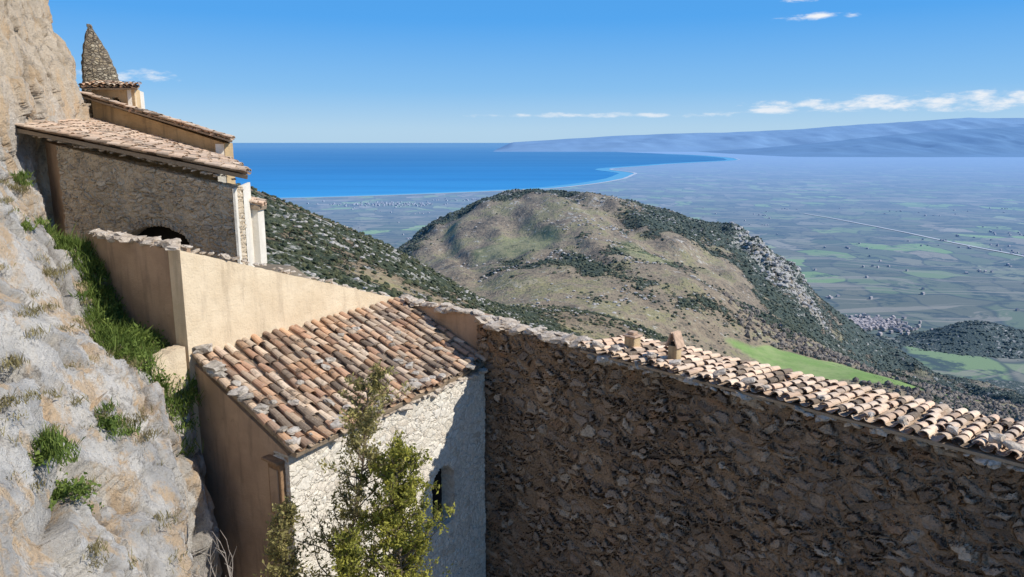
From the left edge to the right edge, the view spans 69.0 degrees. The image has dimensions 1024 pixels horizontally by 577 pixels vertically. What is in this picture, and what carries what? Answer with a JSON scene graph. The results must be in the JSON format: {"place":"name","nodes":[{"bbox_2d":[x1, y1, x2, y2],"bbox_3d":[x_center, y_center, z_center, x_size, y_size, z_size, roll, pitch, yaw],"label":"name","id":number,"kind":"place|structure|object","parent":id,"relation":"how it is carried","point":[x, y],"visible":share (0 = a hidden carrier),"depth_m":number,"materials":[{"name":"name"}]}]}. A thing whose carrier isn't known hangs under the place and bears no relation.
{"place":"outdoors","nodes":[
{"label":"outdoors","id":0,"kind":"place"},
{"bbox_2d":[0,0,224,576],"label":"limestone cliff","id":1,"kind":"structure","parent":0,"point":[49,535],"depth_m":12.63,"materials":[{"name":"grey stone"}]},
{"bbox_2d":[45,142,68,238],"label":"recess wall","id":2,"kind":"structure","parent":1,"relation":"attached to","point":[55,188],"depth_m":20.98,"materials":[{"name":"brown paint"}]},
{"bbox_2d":[0,151,192,576],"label":"dry grass","id":3,"kind":"structure","parent":1,"relation":"on","point":[29,394],"depth_m":11.93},
{"bbox_2d":[15,173,206,504],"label":"grass","id":4,"kind":"structure","parent":1,"relation":"on","point":[109,333],"depth_m":15.75,"materials":[{"name":"green plant"}]},
{"bbox_2d":[81,91,234,141],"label":"tile roof","id":5,"kind":"structure","parent":1,"relation":"attached to","point":[109,102],"depth_m":26.31,"materials":[{"name":"brown tile"}]},
{"bbox_2d":[79,24,144,150],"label":"bell tower","id":6,"kind":"structure","parent":5,"relation":"on","point":[99,74],"depth_m":30.36,"materials":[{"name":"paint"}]},
{"bbox_2d":[88,95,227,137],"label":"rake tiles","id":7,"kind":"object","parent":5,"relation":"attached to","point":[189,127],"visible":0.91,"depth_m":25.87,"materials":[{"name":"brown tile"}]},
{"bbox_2d":[130,345,194,457],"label":"buttress","id":8,"kind":"structure","parent":1,"relation":"attached to","point":[170,357],"depth_m":15.88,"materials":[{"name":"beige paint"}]},
{"bbox_2d":[92,101,235,183],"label":"gable wall","id":9,"kind":"structure","parent":1,"relation":"on","point":[114,115],"depth_m":26.66,"materials":[{"name":"paint"}]},
{"bbox_2d":[171,530,235,576],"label":"bare shrub","id":10,"kind":"object","parent":1,"relation":"on","point":[230,573],"visible":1,"depth_m":10.60,"materials":[{"name":"grey plant"}]},
{"bbox_2d":[215,144,226,182],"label":"side wall","id":11,"kind":"structure","parent":1,"relation":"on","point":[219,148],"depth_m":25.65,"materials":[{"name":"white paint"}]},
{"bbox_2d":[256,264,307,277],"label":"terrace ground","id":12,"kind":"structure","parent":0,"point":[284,267],"depth_m":23.26,"materials":[{"name":"stone"}]},
{"bbox_2d":[56,145,247,264],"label":"arched wall","id":13,"kind":"structure","parent":12,"relation":"on","point":[103,191],"depth_m":19.74,"materials":[{"name":"grey stone"}]},
{"bbox_2d":[14,117,251,178],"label":"tile roof","id":14,"kind":"structure","parent":13,"relation":"on","point":[92,132],"depth_m":20.07,"materials":[{"name":"brown tile"}]},
{"bbox_2d":[32,136,235,179],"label":"rake stones","id":15,"kind":"object","parent":14,"relation":"attached to","point":[184,168],"visible":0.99,"depth_m":19.28,"materials":[{"name":"grey stone"}]},
{"bbox_2d":[122,219,193,245],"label":"arch voussoirs","id":16,"kind":"object","parent":13,"relation":"attached to","point":[168,225],"visible":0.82,"depth_m":19.70,"materials":[{"name":"grey stone"}]},
{"bbox_2d":[85,233,393,476],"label":"plaster terrace wall","id":17,"kind":"structure","parent":12,"relation":"on","point":[187,299],"depth_m":16.97,"materials":[{"name":"beige paint"}]},
{"bbox_2d":[87,228,484,315],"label":"coping stones","id":18,"kind":"object","parent":17,"relation":"on","point":[174,244],"visible":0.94,"depth_m":17.51,"materials":[{"name":"beige stone"}]},
{"bbox_2d":[192,297,485,457],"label":"tile roof","id":19,"kind":"structure","parent":17,"relation":"attached to","point":[272,366],"depth_m":17.46,"materials":[{"name":"tile"}]},
{"bbox_2d":[192,326,474,444],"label":"roof stones","id":20,"kind":"object","parent":19,"relation":"on","point":[213,368],"visible":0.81,"depth_m":15.72,"materials":[{"name":"grey stone"}]},
{"bbox_2d":[232,182,255,266],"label":"end wall","id":21,"kind":"structure","parent":12,"relation":"on","point":[248,217],"depth_m":20.04,"materials":[{"name":"white paint"}]},
{"bbox_2d":[249,196,266,210],"bbox_3d":[-7.205,-2.397,20.764,0.700,0.399,0.841,0,11,0],"label":"buttress cap","id":22,"kind":"object","parent":21,"relation":"attached to","point":[261,202],"visible":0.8,"depth_m":20.58,"materials":[{"name":"tile"}]},
{"bbox_2d":[251,203,266,265],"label":"end buttress","id":23,"kind":"structure","parent":21,"relation":"attached to","point":[259,238],"depth_m":20.78,"materials":[{"name":"white paint"}]},
{"bbox_2d":[233,143,726,196],"bbox_3d":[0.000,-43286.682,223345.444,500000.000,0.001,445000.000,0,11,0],"label":"sea","id":24,"kind":"structure","parent":0,"point":[305,169],"depth_m":24292.22,"materials":[{"name":"liquid"}]},
{"bbox_2d":[278,154,737,197],"bbox_3d":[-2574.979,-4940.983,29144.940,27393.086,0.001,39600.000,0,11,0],"label":"shallow water","id":25,"kind":"structure","parent":0,"point":[621,174],"depth_m":14783.61,"materials":[{"name":"blue liquid"}]},
{"bbox_2d":[310,154,740,197],"bbox_3d":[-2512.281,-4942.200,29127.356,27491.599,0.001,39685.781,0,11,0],"label":"beach sand","id":26,"kind":"structure","parent":0,"point":[547,188],"depth_m":14348.40,"materials":[{"name":"beige sand"}]},
{"bbox_2d":[48,0,1023,142],"label":"sky","id":27,"kind":"structure","parent":0,"point":[252,71],"materials":[{"name":"blue"}]},
{"bbox_2d":[237,184,1023,414],"bbox_3d":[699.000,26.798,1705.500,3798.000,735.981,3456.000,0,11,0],"label":"hills terrain","id":28,"kind":"structure","parent":0,"point":[509,231],"depth_m":1406.96,"materials":[{"name":"green plant"}]},
{"bbox_2d":[236,183,667,341],"bbox_3d":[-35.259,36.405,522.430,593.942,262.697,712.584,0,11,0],"label":"scrub bushes","id":29,"kind":"object","parent":28,"relation":"on","point":[336,272],"visible":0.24,"depth_m":500.41,"materials":[{"name":"green plant"}]},
{"bbox_2d":[272,213,655,334],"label":"hill boulders","id":30,"kind":"object","parent":28,"relation":"on","point":[347,248],"visible":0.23,"depth_m":498.87,"materials":[{"name":"grey stone"}]},
{"bbox_2d":[397,188,1023,420],"bbox_3d":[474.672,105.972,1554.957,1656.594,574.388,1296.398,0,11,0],"label":"scrub bushes","id":31,"kind":"object","parent":28,"relation":"on","point":[745,261],"visible":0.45,"depth_m":1722.15,"materials":[{"name":"green plant"}]},
{"bbox_2d":[460,189,968,411],"bbox_3d":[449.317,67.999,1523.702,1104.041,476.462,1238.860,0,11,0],"label":"hill boulders","id":32,"kind":"object","parent":28,"relation":"on","point":[625,257],"visible":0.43,"depth_m":1461.08,"materials":[{"name":"grey stone"}]},
{"bbox_2d":[548,251,1011,420],"bbox_3d":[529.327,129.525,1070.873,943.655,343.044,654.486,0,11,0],"label":"scrub bushes","id":33,"kind":"object","parent":28,"relation":"on","point":[657,317],"visible":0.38,"depth_m":1165.13,"materials":[{"name":"green plant"}]},
{"bbox_2d":[729,222,834,338],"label":"hill boulders","id":34,"kind":"object","parent":28,"relation":"on","point":[780,264],"visible":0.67,"depth_m":1851.60,"materials":[{"name":"grey stone"}]},
{"bbox_2d":[718,290,1023,424],"bbox_3d":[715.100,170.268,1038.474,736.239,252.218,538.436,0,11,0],"label":"bare trees","id":35,"kind":"object","parent":28,"relation":"on","point":[820,353],"visible":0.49,"depth_m":1139.69,"materials":[{"name":"grey plant"}]},
{"bbox_2d":[845,313,932,335],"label":"village","id":36,"kind":"object","parent":28,"relation":"on","point":[865,321],"visible":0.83,"depth_m":2883.16,"materials":[{"name":"white"}]},
{"bbox_2d":[865,320,1023,360],"bbox_3d":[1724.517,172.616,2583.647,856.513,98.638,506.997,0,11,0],"label":"scrub bushes","id":37,"kind":"object","parent":28,"relation":"on","point":[892,341],"visible":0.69,"depth_m":2584.04,"materials":[{"name":"green plant"}]},
{"bbox_2d":[280,152,1023,205],"bbox_3d":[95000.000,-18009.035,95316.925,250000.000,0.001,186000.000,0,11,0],"label":"coastal land","id":38,"kind":"structure","parent":0,"point":[754,180],"depth_m":14067.56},
{"bbox_2d":[307,198,477,207],"bbox_3d":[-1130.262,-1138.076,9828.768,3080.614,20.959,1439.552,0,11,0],"label":"coastal town","id":39,"kind":"object","parent":38,"relation":"on","point":[397,204],"visible":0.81,"depth_m":9579.22},
{"bbox_2d":[299,206,1023,390],"bbox_3d":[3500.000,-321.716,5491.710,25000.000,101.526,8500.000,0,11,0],"label":"coastal plain","id":40,"kind":"structure","parent":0,"point":[954,293],"depth_m":4973.10,"materials":[{"name":"green plant"}]},
{"bbox_2d":[352,207,1023,310],"bbox_3d":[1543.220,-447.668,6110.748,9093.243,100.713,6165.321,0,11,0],"label":"farmhouses","id":41,"kind":"object","parent":40,"relation":"on","point":[922,288],"visible":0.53,"depth_m":5195.23,"materials":[{"name":"white"}]},
{"bbox_2d":[493,118,1023,151],"bbox_3d":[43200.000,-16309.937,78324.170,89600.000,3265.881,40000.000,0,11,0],"label":"mountains","id":42,"kind":"structure","parent":0,"point":[688,142],"depth_m":71043.89,"materials":[{"name":"blue"}]},
{"bbox_2d":[699,126,1023,156],"bbox_3d":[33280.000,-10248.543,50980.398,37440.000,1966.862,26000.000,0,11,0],"label":"mountains","id":43,"kind":"structure","parent":0,"point":[999,142],"depth_m":45528.39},
{"bbox_2d":[803,213,1023,256],"bbox_3d":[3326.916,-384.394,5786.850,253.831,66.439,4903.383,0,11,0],"label":"highway road","id":44,"kind":"structure","parent":0,"point":[923,236],"depth_m":5968.35,"materials":[{"name":"grey asphalt"}]},
{"label":"courtyard ground","id":45,"kind":"structure","parent":0,"visible":0},
{"bbox_2d":[194,363,293,576],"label":"side wall","id":46,"kind":"structure","parent":45,"relation":"on","point":[239,441],"depth_m":15.92,"materials":[{"name":"brown paint"}]},
{"bbox_2d":[261,454,284,466],"bbox_3d":[-4.698,3.372,14.620,0.520,0.060,0.200,9,14,38],"label":"door lintel","id":47,"kind":"structure","parent":46,"relation":"attached to","point":[272,460],"depth_m":14.58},
{"bbox_2d":[268,463,286,517],"bbox_3d":[-4.641,3.957,14.807,0.420,1.150,0.160,9,14,38],"label":"door frame","id":48,"kind":"object","parent":46,"relation":"attached to","point":[280,469],"visible":0.4,"depth_m":14.64,"materials":[{"name":"brown wood"}]},
{"bbox_2d":[269,467,279,514],"bbox_3d":[-4.698,4.019,14.748,0.280,0.950,0.030,9,14,38],"label":"door leaf","id":49,"kind":"object","parent":48,"relation":"in","point":[274,485],"visible":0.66,"depth_m":14.71,"materials":[{"name":"brown wood"}]},
{"bbox_2d":[253,494,306,576],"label":"leafy shrub","id":50,"kind":"object","parent":45,"relation":"on","point":[282,543],"visible":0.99,"depth_m":12.25,"materials":[{"name":"green plant"}]},
{"bbox_2d":[264,359,414,576],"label":"leafy shrub","id":51,"kind":"object","parent":45,"relation":"on","point":[363,426],"visible":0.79,"depth_m":12.13,"materials":[{"name":"green plant"}]},
{"bbox_2d":[328,520,378,576],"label":"pine tree","id":52,"kind":"object","parent":45,"relation":"on","point":[347,550],"visible":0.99,"depth_m":11.38,"materials":[{"name":"green plant"}]},
{"bbox_2d":[273,370,485,576],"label":"front wall","id":53,"kind":"structure","parent":45,"relation":"on","point":[446,427],"depth_m":18.50,"materials":[{"name":"white stone"}]},
{"bbox_2d":[290,368,487,456],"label":"eave stones","id":54,"kind":"object","parent":53,"relation":"on","point":[409,406],"visible":0.61,"depth_m":17.93,"materials":[{"name":"grey stone"}]},
{"bbox_2d":[328,431,458,576],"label":"bush","id":55,"kind":"object","parent":45,"relation":"on","point":[401,496],"visible":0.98,"depth_m":12.03,"materials":[{"name":"green plant"}]},
{"bbox_2d":[476,320,1023,576],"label":"rubble wall","id":56,"kind":"structure","parent":45,"relation":"on","point":[605,469],"depth_m":15.32,"materials":[{"name":"stone"}]},
{"bbox_2d":[405,301,492,349],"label":"return wall","id":57,"kind":"structure","parent":56,"relation":"attached to","point":[461,326],"depth_m":20.57,"materials":[{"name":"brown paint"}]},
{"bbox_2d":[474,315,1023,451],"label":"coping stones","id":58,"kind":"object","parent":56,"relation":"on","point":[512,326],"visible":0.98,"depth_m":17.44,"materials":[{"name":"grey stone"}]},
{"bbox_2d":[578,335,1023,467],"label":"tile roof","id":59,"kind":"structure","parent":56,"relation":"on","point":[843,401],"depth_m":13.62,"materials":[{"name":"tile"}]},
{"bbox_2d":[586,353,1023,471],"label":"eave stones","id":60,"kind":"object","parent":56,"relation":"on","point":[979,460],"visible":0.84,"depth_m":13.29,"materials":[{"name":"grey stone"}]},
{"bbox_2d":[645,338,1016,425],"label":"tile roof back","id":61,"kind":"structure","parent":56,"relation":"on","point":[981,415],"depth_m":14.26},
{"bbox_2d":[622,330,642,347],"bbox_3d":[2.760,1.236,17.063,0.322,0.525,0.350,-11,15,-43],"label":"chimney","id":62,"kind":"object","parent":61,"relation":"on","point":[632,339],"visible":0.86,"depth_m":16.96,"materials":[{"name":"paint"}]},
{"bbox_2d":[665,330,684,359],"bbox_3d":[3.500,1.264,15.998,0.297,0.701,0.322,-11,15,-43],"label":"chimney","id":63,"kind":"object","parent":61,"relation":"on","point":[675,343],"visible":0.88,"depth_m":15.92,"materials":[{"name":"paint"}]}
]}

